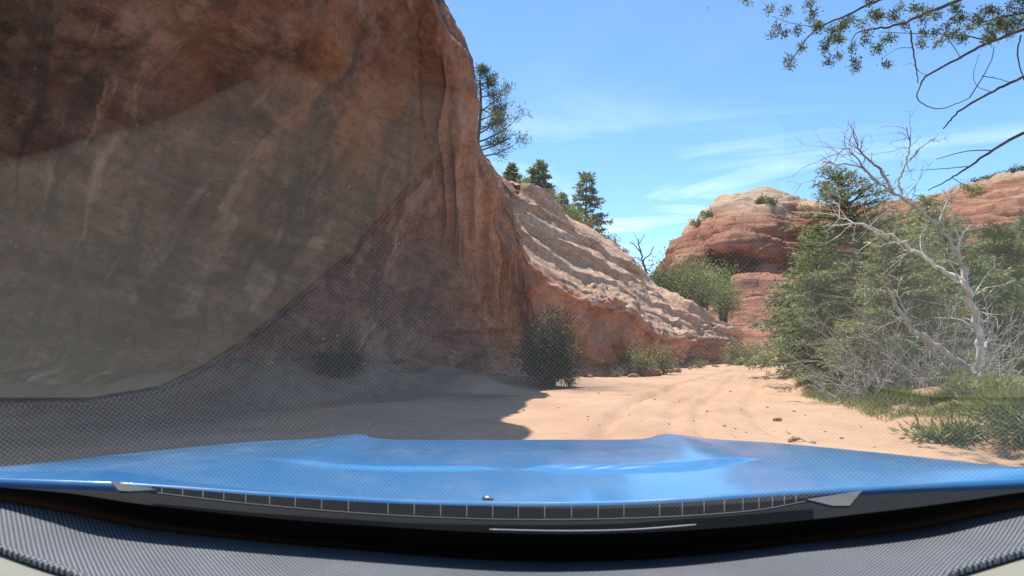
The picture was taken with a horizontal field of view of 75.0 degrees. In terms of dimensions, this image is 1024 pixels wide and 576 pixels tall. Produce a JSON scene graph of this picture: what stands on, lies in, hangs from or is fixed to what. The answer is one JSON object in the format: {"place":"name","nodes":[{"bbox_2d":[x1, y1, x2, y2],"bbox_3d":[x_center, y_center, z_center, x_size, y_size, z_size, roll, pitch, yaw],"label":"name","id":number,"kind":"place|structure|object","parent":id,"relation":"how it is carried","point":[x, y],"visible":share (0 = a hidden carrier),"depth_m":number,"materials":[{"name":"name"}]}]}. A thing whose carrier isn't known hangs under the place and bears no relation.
{"place":"outdoors","nodes":[
{"label":"outdoors","id":0,"kind":"place"},
{"bbox_2d":[0,0,744,385],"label":"cliff","id":1,"kind":"structure","parent":0,"point":[428,236],"depth_m":17.72,"materials":[{"name":"red stone"}]},
{"bbox_2d":[475,63,533,162],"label":"pine tree","id":2,"kind":"object","parent":1,"relation":"on","point":[496,112],"visible":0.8,"depth_m":33.66,"materials":[{"name":"green plant"}]},
{"bbox_2d":[502,162,526,182],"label":"pine tree","id":3,"kind":"object","parent":1,"relation":"on","point":[510,169],"visible":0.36,"depth_m":43.48,"materials":[{"name":"green plant"}]},
{"bbox_2d":[511,173,536,183],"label":"bush","id":4,"kind":"object","parent":1,"relation":"on","point":[524,181],"visible":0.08,"depth_m":40.48,"materials":[{"name":"green plant"}]},
{"bbox_2d":[523,159,559,200],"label":"pine tree","id":5,"kind":"object","parent":1,"relation":"on","point":[540,170],"visible":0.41,"depth_m":46.34,"materials":[{"name":"green plant"}]},
{"bbox_2d":[543,185,572,205],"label":"bush","id":6,"kind":"object","parent":1,"relation":"on","point":[553,191],"visible":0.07,"depth_m":42.71,"materials":[{"name":"green plant"}]},
{"bbox_2d":[551,185,568,208],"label":"bush","id":7,"kind":"object","parent":1,"relation":"on","point":[558,198],"visible":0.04,"depth_m":43.41,"materials":[{"name":"green plant"}]},
{"bbox_2d":[555,192,571,216],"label":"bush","id":8,"kind":"object","parent":1,"relation":"on","point":[563,194],"visible":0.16,"depth_m":53.44,"materials":[{"name":"green plant"}]},
{"bbox_2d":[561,202,590,220],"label":"bush","id":9,"kind":"object","parent":1,"relation":"on","point":[574,211],"visible":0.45,"depth_m":45.37,"materials":[{"name":"green plant"}]},
{"bbox_2d":[570,208,604,232],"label":"bush","id":10,"kind":"object","parent":1,"relation":"on","point":[587,221],"visible":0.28,"depth_m":45.83,"materials":[{"name":"green plant"}]},
{"bbox_2d":[565,171,612,232],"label":"pine tree","id":11,"kind":"object","parent":1,"relation":"on","point":[589,199],"visible":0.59,"depth_m":48.25,"materials":[{"name":"green plant"}]},
{"bbox_2d":[593,224,609,238],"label":"bush","id":12,"kind":"object","parent":1,"relation":"on","point":[601,232],"visible":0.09,"depth_m":46.53,"materials":[{"name":"green plant"}]},
{"bbox_2d":[604,233,621,246],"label":"bush","id":13,"kind":"object","parent":1,"relation":"on","point":[613,240],"visible":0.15,"depth_m":46.57,"materials":[{"name":"green plant"}]},
{"bbox_2d":[620,245,632,255],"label":"bush","id":14,"kind":"object","parent":1,"relation":"on","point":[625,250],"visible":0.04,"depth_m":46.53,"materials":[{"name":"green plant"}]},
{"bbox_2d":[629,233,653,273],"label":"dead tree","id":15,"kind":"object","parent":1,"relation":"on","point":[641,259],"visible":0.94,"depth_m":47.30,"materials":[{"name":"grey wood"}]},
{"bbox_2d":[644,255,694,290],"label":"bush","id":16,"kind":"object","parent":1,"relation":"on","point":[654,279],"visible":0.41,"depth_m":50.28,"materials":[{"name":"green plant"}]},
{"bbox_2d":[635,239,737,309],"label":"bush","id":17,"kind":"object","parent":1,"relation":"on","point":[682,292],"visible":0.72,"depth_m":49.51,"materials":[{"name":"green plant"}]},
{"bbox_2d":[669,244,748,315],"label":"bush","id":18,"kind":"object","parent":1,"relation":"on","point":[703,302],"visible":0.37,"depth_m":51.40,"materials":[{"name":"green plant"}]},
{"bbox_2d":[703,259,759,325],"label":"bush","id":19,"kind":"object","parent":1,"relation":"on","point":[725,310],"visible":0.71,"depth_m":55.71,"materials":[{"name":"green plant"}]},
{"bbox_2d":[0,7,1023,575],"bbox_3d":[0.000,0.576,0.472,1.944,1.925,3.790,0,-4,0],"label":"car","id":20,"kind":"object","parent":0,"point":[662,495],"visible":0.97,"depth_m":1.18,"materials":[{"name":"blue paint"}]},
{"bbox_2d":[0,502,1023,575],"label":"dash mat","id":21,"kind":"object","parent":20,"relation":"on","point":[62,543],"visible":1,"depth_m":0.83,"materials":[{"name":"grey fabric"}]},
{"bbox_2d":[0,357,1023,466],"bbox_3d":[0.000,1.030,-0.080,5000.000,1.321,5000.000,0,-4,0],"label":"ground","id":22,"kind":"structure","parent":0,"point":[207,402],"depth_m":13.59,"materials":[{"name":"beige sand"}]},
{"bbox_2d":[182,373,190,377],"bbox_3d":[-7.644,2.072,15.688,0.211,0.135,0.192,0,-4,3],"label":"stone","id":23,"kind":"object","parent":22,"relation":"on","point":[186,375],"visible":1,"depth_m":15.61,"materials":[{"name":"grey stone"}]},
{"bbox_2d":[228,363,239,368],"bbox_3d":[-6.795,1.928,16.348,0.279,0.178,0.250,1,-5,-12],"label":"stone","id":24,"kind":"object","parent":22,"relation":"on","point":[233,365],"visible":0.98,"depth_m":16.25,"materials":[{"name":"grey stone"}]},
{"bbox_2d":[257,359,274,364],"bbox_3d":[-6.143,1.886,16.661,0.311,0.238,0.397,-12,-2,35],"label":"stone","id":25,"kind":"object","parent":22,"relation":"on","point":[267,362],"visible":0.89,"depth_m":16.54,"materials":[{"name":"grey stone"}]},
{"bbox_2d":[302,332,370,379],"bbox_3d":[-4.614,1.757,17.459,1.853,1.257,1.531,0,-4,0],"label":"shaded bush","id":26,"kind":"object","parent":22,"relation":"on","point":[340,365],"visible":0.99,"depth_m":17.34,"materials":[{"name":"green plant"}]},
{"bbox_2d":[500,303,592,388],"bbox_3d":[1.152,1.848,21.421,3.103,2.812,2.881,0,-4,0],"label":"shaded bush","id":27,"kind":"object","parent":22,"relation":"on","point":[548,360],"visible":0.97,"depth_m":21.18,"materials":[{"name":"green plant"}]},
{"bbox_2d":[559,369,580,386],"bbox_3d":[1.809,2.923,21.930,0.895,0.740,0.979,-4,-6,44],"label":"bush","id":28,"kind":"object","parent":22,"relation":"on","point":[571,382],"visible":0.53,"depth_m":21.80,"materials":[{"name":"green plant"}]},
{"bbox_2d":[606,364,626,376],"bbox_3d":[4.222,3.356,27.017,1.033,0.639,0.859,0,-4,0],"label":"bush","id":29,"kind":"object","parent":22,"relation":"on","point":[616,374],"visible":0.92,"depth_m":26.97,"materials":[{"name":"green plant"}]},
{"bbox_2d":[627,373,637,376],"bbox_3d":[4.978,3.664,27.583,0.347,0.254,0.479,-2,-9,-35],"label":"boulder","id":30,"kind":"object","parent":22,"relation":"on","point":[633,375],"visible":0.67,"depth_m":27.46,"materials":[{"name":"stone"}]},
{"bbox_2d":[617,339,666,375],"bbox_3d":[5.531,3.036,28.766,1.879,1.665,1.807,1,-5,-10],"label":"bush","id":31,"kind":"object","parent":22,"relation":"on","point":[635,363],"visible":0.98,"depth_m":28.72,"materials":[{"name":"green plant"}]},
{"bbox_2d":[639,368,662,375],"bbox_3d":[5.983,3.743,28.884,1.006,0.534,0.729,10,-8,-1],"label":"boulder","id":32,"kind":"object","parent":22,"relation":"on","point":[656,372],"visible":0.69,"depth_m":28.59,"materials":[{"name":"stone"}]},
{"bbox_2d":[646,340,683,374],"bbox_3d":[6.724,3.118,29.801,1.692,1.641,1.618,0,-4,0],"label":"bush","id":33,"kind":"object","parent":22,"relation":"on","point":[662,362],"visible":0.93,"depth_m":29.74,"materials":[{"name":"green plant"}]},
{"bbox_2d":[690,359,708,367],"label":"bush","id":34,"kind":"object","parent":22,"relation":"on","point":[699,365],"visible":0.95,"depth_m":35.78,"materials":[{"name":"green plant"}]},
{"bbox_2d":[713,338,762,364],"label":"bush","id":35,"kind":"object","parent":22,"relation":"on","point":[742,351],"visible":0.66,"depth_m":40.72,"materials":[{"name":"green plant"}]},
{"bbox_2d":[788,436,800,442],"bbox_3d":[4.224,2.268,9.941,0.187,0.128,0.216,-7,-12,-5],"label":"stone","id":36,"kind":"object","parent":22,"relation":"on","point":[791,439],"visible":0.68,"depth_m":9.90,"materials":[{"name":"beige stone"}]},
{"bbox_2d":[733,228,860,370],"bbox_3d":[11.447,0.440,26.372,5.327,5.906,4.969,0,-4,0],"label":"fir tree","id":37,"kind":"object","parent":22,"relation":"on","point":[775,321],"visible":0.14,"depth_m":26.09,"materials":[{"name":"green plant"}]},
{"bbox_2d":[793,437,815,443],"bbox_3d":[4.216,2.199,9.632,0.025,0.060,0.444,2,-5,-20],"label":"stick","id":38,"kind":"object","parent":22,"relation":"on","point":[805,440],"visible":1,"depth_m":9.61,"materials":[{"name":"grey wood"}]},
{"bbox_2d":[742,247,874,379],"bbox_3d":[9.186,0.859,20.703,4.649,4.336,4.712,4,-6,-45],"label":"fir tree","id":39,"kind":"object","parent":22,"relation":"on","point":[795,348],"visible":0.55,"depth_m":20.30,"materials":[{"name":"green plant"}]},
{"bbox_2d":[709,272,920,356],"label":"sandstone ledges","id":40,"kind":"object","parent":22,"relation":"on","point":[752,282],"visible":0.12,"depth_m":80.58,"materials":[{"name":"stone"}]},
{"bbox_2d":[786,343,914,401],"bbox_3d":[7.798,1.970,15.711,2.099,1.365,2.891,0,-4,0],"label":"dead brush","id":41,"kind":"object","parent":22,"relation":"on","point":[858,390],"visible":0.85,"depth_m":15.53,"materials":[{"name":"plant"}]},
{"bbox_2d":[806,313,910,388],"bbox_3d":[9.218,1.736,17.768,2.644,2.179,2.257,-2,-5,19],"label":"bush","id":42,"kind":"object","parent":22,"relation":"on","point":[839,334],"visible":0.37,"depth_m":17.60,"materials":[{"name":"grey plant"}]},
{"bbox_2d":[777,253,970,396],"bbox_3d":[8.911,0.889,16.295,3.915,3.424,5.532,-3,-6,36],"label":"dead brush","id":43,"kind":"object","parent":22,"relation":"on","point":[860,360],"visible":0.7,"depth_m":15.74,"materials":[{"name":"grey wood"}]},
{"bbox_2d":[738,0,1023,190],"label":"overhanging pine","id":44,"kind":"object","parent":22,"relation":"on","point":[999,25],"visible":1,"depth_m":9.64,"materials":[{"name":"green plant"}]},
{"bbox_2d":[778,162,1010,365],"bbox_3d":[10.566,-0.451,19.566,5.813,6.474,5.706,0,-4,0],"label":"fir tree","id":45,"kind":"object","parent":22,"relation":"on","point":[846,271],"visible":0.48,"depth_m":19.35,"materials":[{"name":"green plant"}]},
{"bbox_2d":[776,109,1012,376],"bbox_3d":[8.150,-0.658,14.073,4.878,6.606,2.691,0,-4,0],"label":"dead tree","id":46,"kind":"object","parent":22,"relation":"on","point":[963,281],"visible":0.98,"depth_m":14.19,"materials":[{"name":"grey wood"}]},
{"bbox_2d":[780,361,1023,421],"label":"grass","id":47,"kind":"structure","parent":22,"relation":"on","point":[876,401],"depth_m":13.18,"materials":[{"name":"green plant"}]},
{"bbox_2d":[828,223,991,378],"bbox_3d":[9.628,0.363,16.497,3.288,3.961,3.155,-2,-5,28],"label":"fir tree","id":48,"kind":"object","parent":22,"relation":"on","point":[913,259],"visible":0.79,"depth_m":16.25,"materials":[{"name":"green plant"}]},
{"bbox_2d":[796,170,1023,294],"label":"sandstone wall","id":49,"kind":"structure","parent":22,"relation":"on","point":[1000,201],"depth_m":104.83,"materials":[{"name":"stone"}]},
{"bbox_2d":[955,179,991,197],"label":"bush","id":50,"kind":"object","parent":49,"relation":"on","point":[968,187],"visible":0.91,"depth_m":114.54,"materials":[{"name":"green plant"}]},
{"bbox_2d":[967,177,983,182],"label":"bush","id":51,"kind":"object","parent":49,"relation":"on","point":[976,180],"visible":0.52,"depth_m":132.30,"materials":[{"name":"green plant"}]},
{"bbox_2d":[979,173,993,179],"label":"bush","id":52,"kind":"object","parent":49,"relation":"on","point":[984,177],"visible":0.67,"depth_m":126.65,"materials":[{"name":"green plant"}]},
{"bbox_2d":[1006,164,1018,172],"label":"bush","id":53,"kind":"object","parent":49,"relation":"on","point":[1012,169],"visible":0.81,"depth_m":126.12,"materials":[{"name":"green plant"}]},
{"bbox_2d":[1015,164,1023,170],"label":"bush","id":54,"kind":"object","parent":49,"relation":"on","point":[1021,168],"visible":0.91,"depth_m":123.16,"materials":[{"name":"green plant"}]},
{"bbox_2d":[810,288,1020,389],"bbox_3d":[8.874,1.090,14.756,2.846,2.399,3.737,1,-5,-16],"label":"dead brush","id":55,"kind":"object","parent":22,"relation":"on","point":[901,364],"visible":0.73,"depth_m":14.88,"materials":[{"name":"grey wood"}]},
{"bbox_2d":[836,277,1021,372],"bbox_3d":[10.883,0.880,17.486,4.258,2.783,3.637,-4,-6,41],"label":"dead brush","id":56,"kind":"object","parent":22,"relation":"on","point":[949,330],"visible":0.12,"depth_m":16.97,"materials":[{"name":"grey wood"}]},
{"bbox_2d":[888,192,980,315],"bbox_3d":[17.470,-0.449,28.341,6.274,7.335,5.786,0,-4,0],"label":"fir tree","id":57,"kind":"object","parent":22,"relation":"on","point":[929,204],"visible":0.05,"depth_m":28.04,"materials":[{"name":"green plant"}]},
{"bbox_2d":[874,267,1011,386],"bbox_3d":[8.356,1.050,12.704,2.754,2.926,1.750,0,-4,0],"label":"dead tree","id":58,"kind":"object","parent":22,"relation":"on","point":[945,352],"visible":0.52,"depth_m":13.10,"materials":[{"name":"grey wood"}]},
{"bbox_2d":[888,407,1006,447],"bbox_3d":[6.261,2.052,9.514,1.634,0.649,1.286,0,-4,0],"label":"bank plant","id":59,"kind":"object","parent":22,"relation":"on","point":[951,433],"visible":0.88,"depth_m":9.41,"materials":[{"name":"green plant"}]},
{"bbox_2d":[894,211,1009,341],"bbox_3d":[13.157,0.076,20.653,4.294,4.885,3.719,3,-5,-35],"label":"fir tree","id":60,"kind":"object","parent":22,"relation":"on","point":[970,248],"visible":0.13,"depth_m":20.31,"materials":[{"name":"green plant"}]},
{"bbox_2d":[891,292,1017,373],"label":"juniper tree","id":61,"kind":"object","parent":22,"relation":"on","point":[948,308],"visible":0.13,"depth_m":17.34,"materials":[{"name":"green plant"}]},
{"bbox_2d":[898,286,1023,375],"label":"dead brush","id":62,"kind":"object","parent":22,"relation":"on","point":[997,357],"visible":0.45,"depth_m":16.28,"materials":[{"name":"grey wood"}]},
{"bbox_2d":[924,363,1023,399],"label":"bank plant","id":63,"kind":"object","parent":22,"relation":"on","point":[976,383],"visible":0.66,"depth_m":12.22,"materials":[{"name":"green plant"}]},
{"bbox_2d":[929,253,1018,342],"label":"juniper tree","id":64,"kind":"object","parent":22,"relation":"on","point":[982,268],"visible":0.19,"depth_m":19.20,"materials":[{"name":"green plant"}]},
{"bbox_2d":[924,316,1023,381],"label":"dead brush","id":65,"kind":"object","parent":22,"relation":"on","point":[987,366],"visible":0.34,"depth_m":14.93,"materials":[{"name":"grey wood"}]},
{"bbox_2d":[946,383,1023,424],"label":"bank plant","id":66,"kind":"object","parent":22,"relation":"on","point":[982,411],"visible":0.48,"depth_m":9.89,"materials":[{"name":"green plant"}]},
{"bbox_2d":[956,274,1023,373],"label":"juniper tree","id":67,"kind":"object","parent":22,"relation":"on","point":[1007,297],"visible":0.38,"depth_m":17.58,"materials":[{"name":"green plant"}]},
{"bbox_2d":[964,222,1023,290],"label":"pine tree","id":68,"kind":"object","parent":22,"relation":"on","point":[1002,238],"visible":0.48,"depth_m":26.86,"materials":[{"name":"green plant"}]},
{"bbox_2d":[971,393,1023,452],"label":"bank plant","id":69,"kind":"object","parent":22,"relation":"on","point":[1016,428],"visible":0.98,"depth_m":8.76,"materials":[{"name":"green plant"}]},
{"bbox_2d":[995,215,1023,278],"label":"fir tree","id":70,"kind":"object","parent":22,"relation":"on","point":[1020,229],"visible":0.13,"depth_m":31.21,"materials":[{"name":"green plant"}]},
{"bbox_2d":[652,187,806,312],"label":"sandstone butte","id":71,"kind":"object","parent":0,"point":[741,229],"visible":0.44,"depth_m":146.81,"materials":[{"name":"stone"}]},
{"bbox_2d":[688,216,704,226],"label":"bush","id":72,"kind":"object","parent":71,"relation":"on","point":[698,222],"visible":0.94,"depth_m":158.68,"materials":[{"name":"green plant"}]},
{"bbox_2d":[698,210,712,218],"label":"bush","id":73,"kind":"object","parent":71,"relation":"on","point":[707,213],"visible":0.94,"depth_m":162.81,"materials":[{"name":"green plant"}]},
{"bbox_2d":[754,193,766,204],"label":"bush","id":74,"kind":"object","parent":71,"relation":"on","point":[758,200],"visible":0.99,"depth_m":154.15,"materials":[{"name":"green plant"}]},
{"bbox_2d":[766,196,782,205],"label":"bush","id":75,"kind":"object","parent":71,"relation":"on","point":[772,201],"visible":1,"depth_m":151.76,"materials":[{"name":"green plant"}]},
{"bbox_2d":[444,0,1023,275],"label":"sky","id":76,"kind":"structure","parent":0,"point":[674,107],"materials":[{"name":"blue"}]}
]}

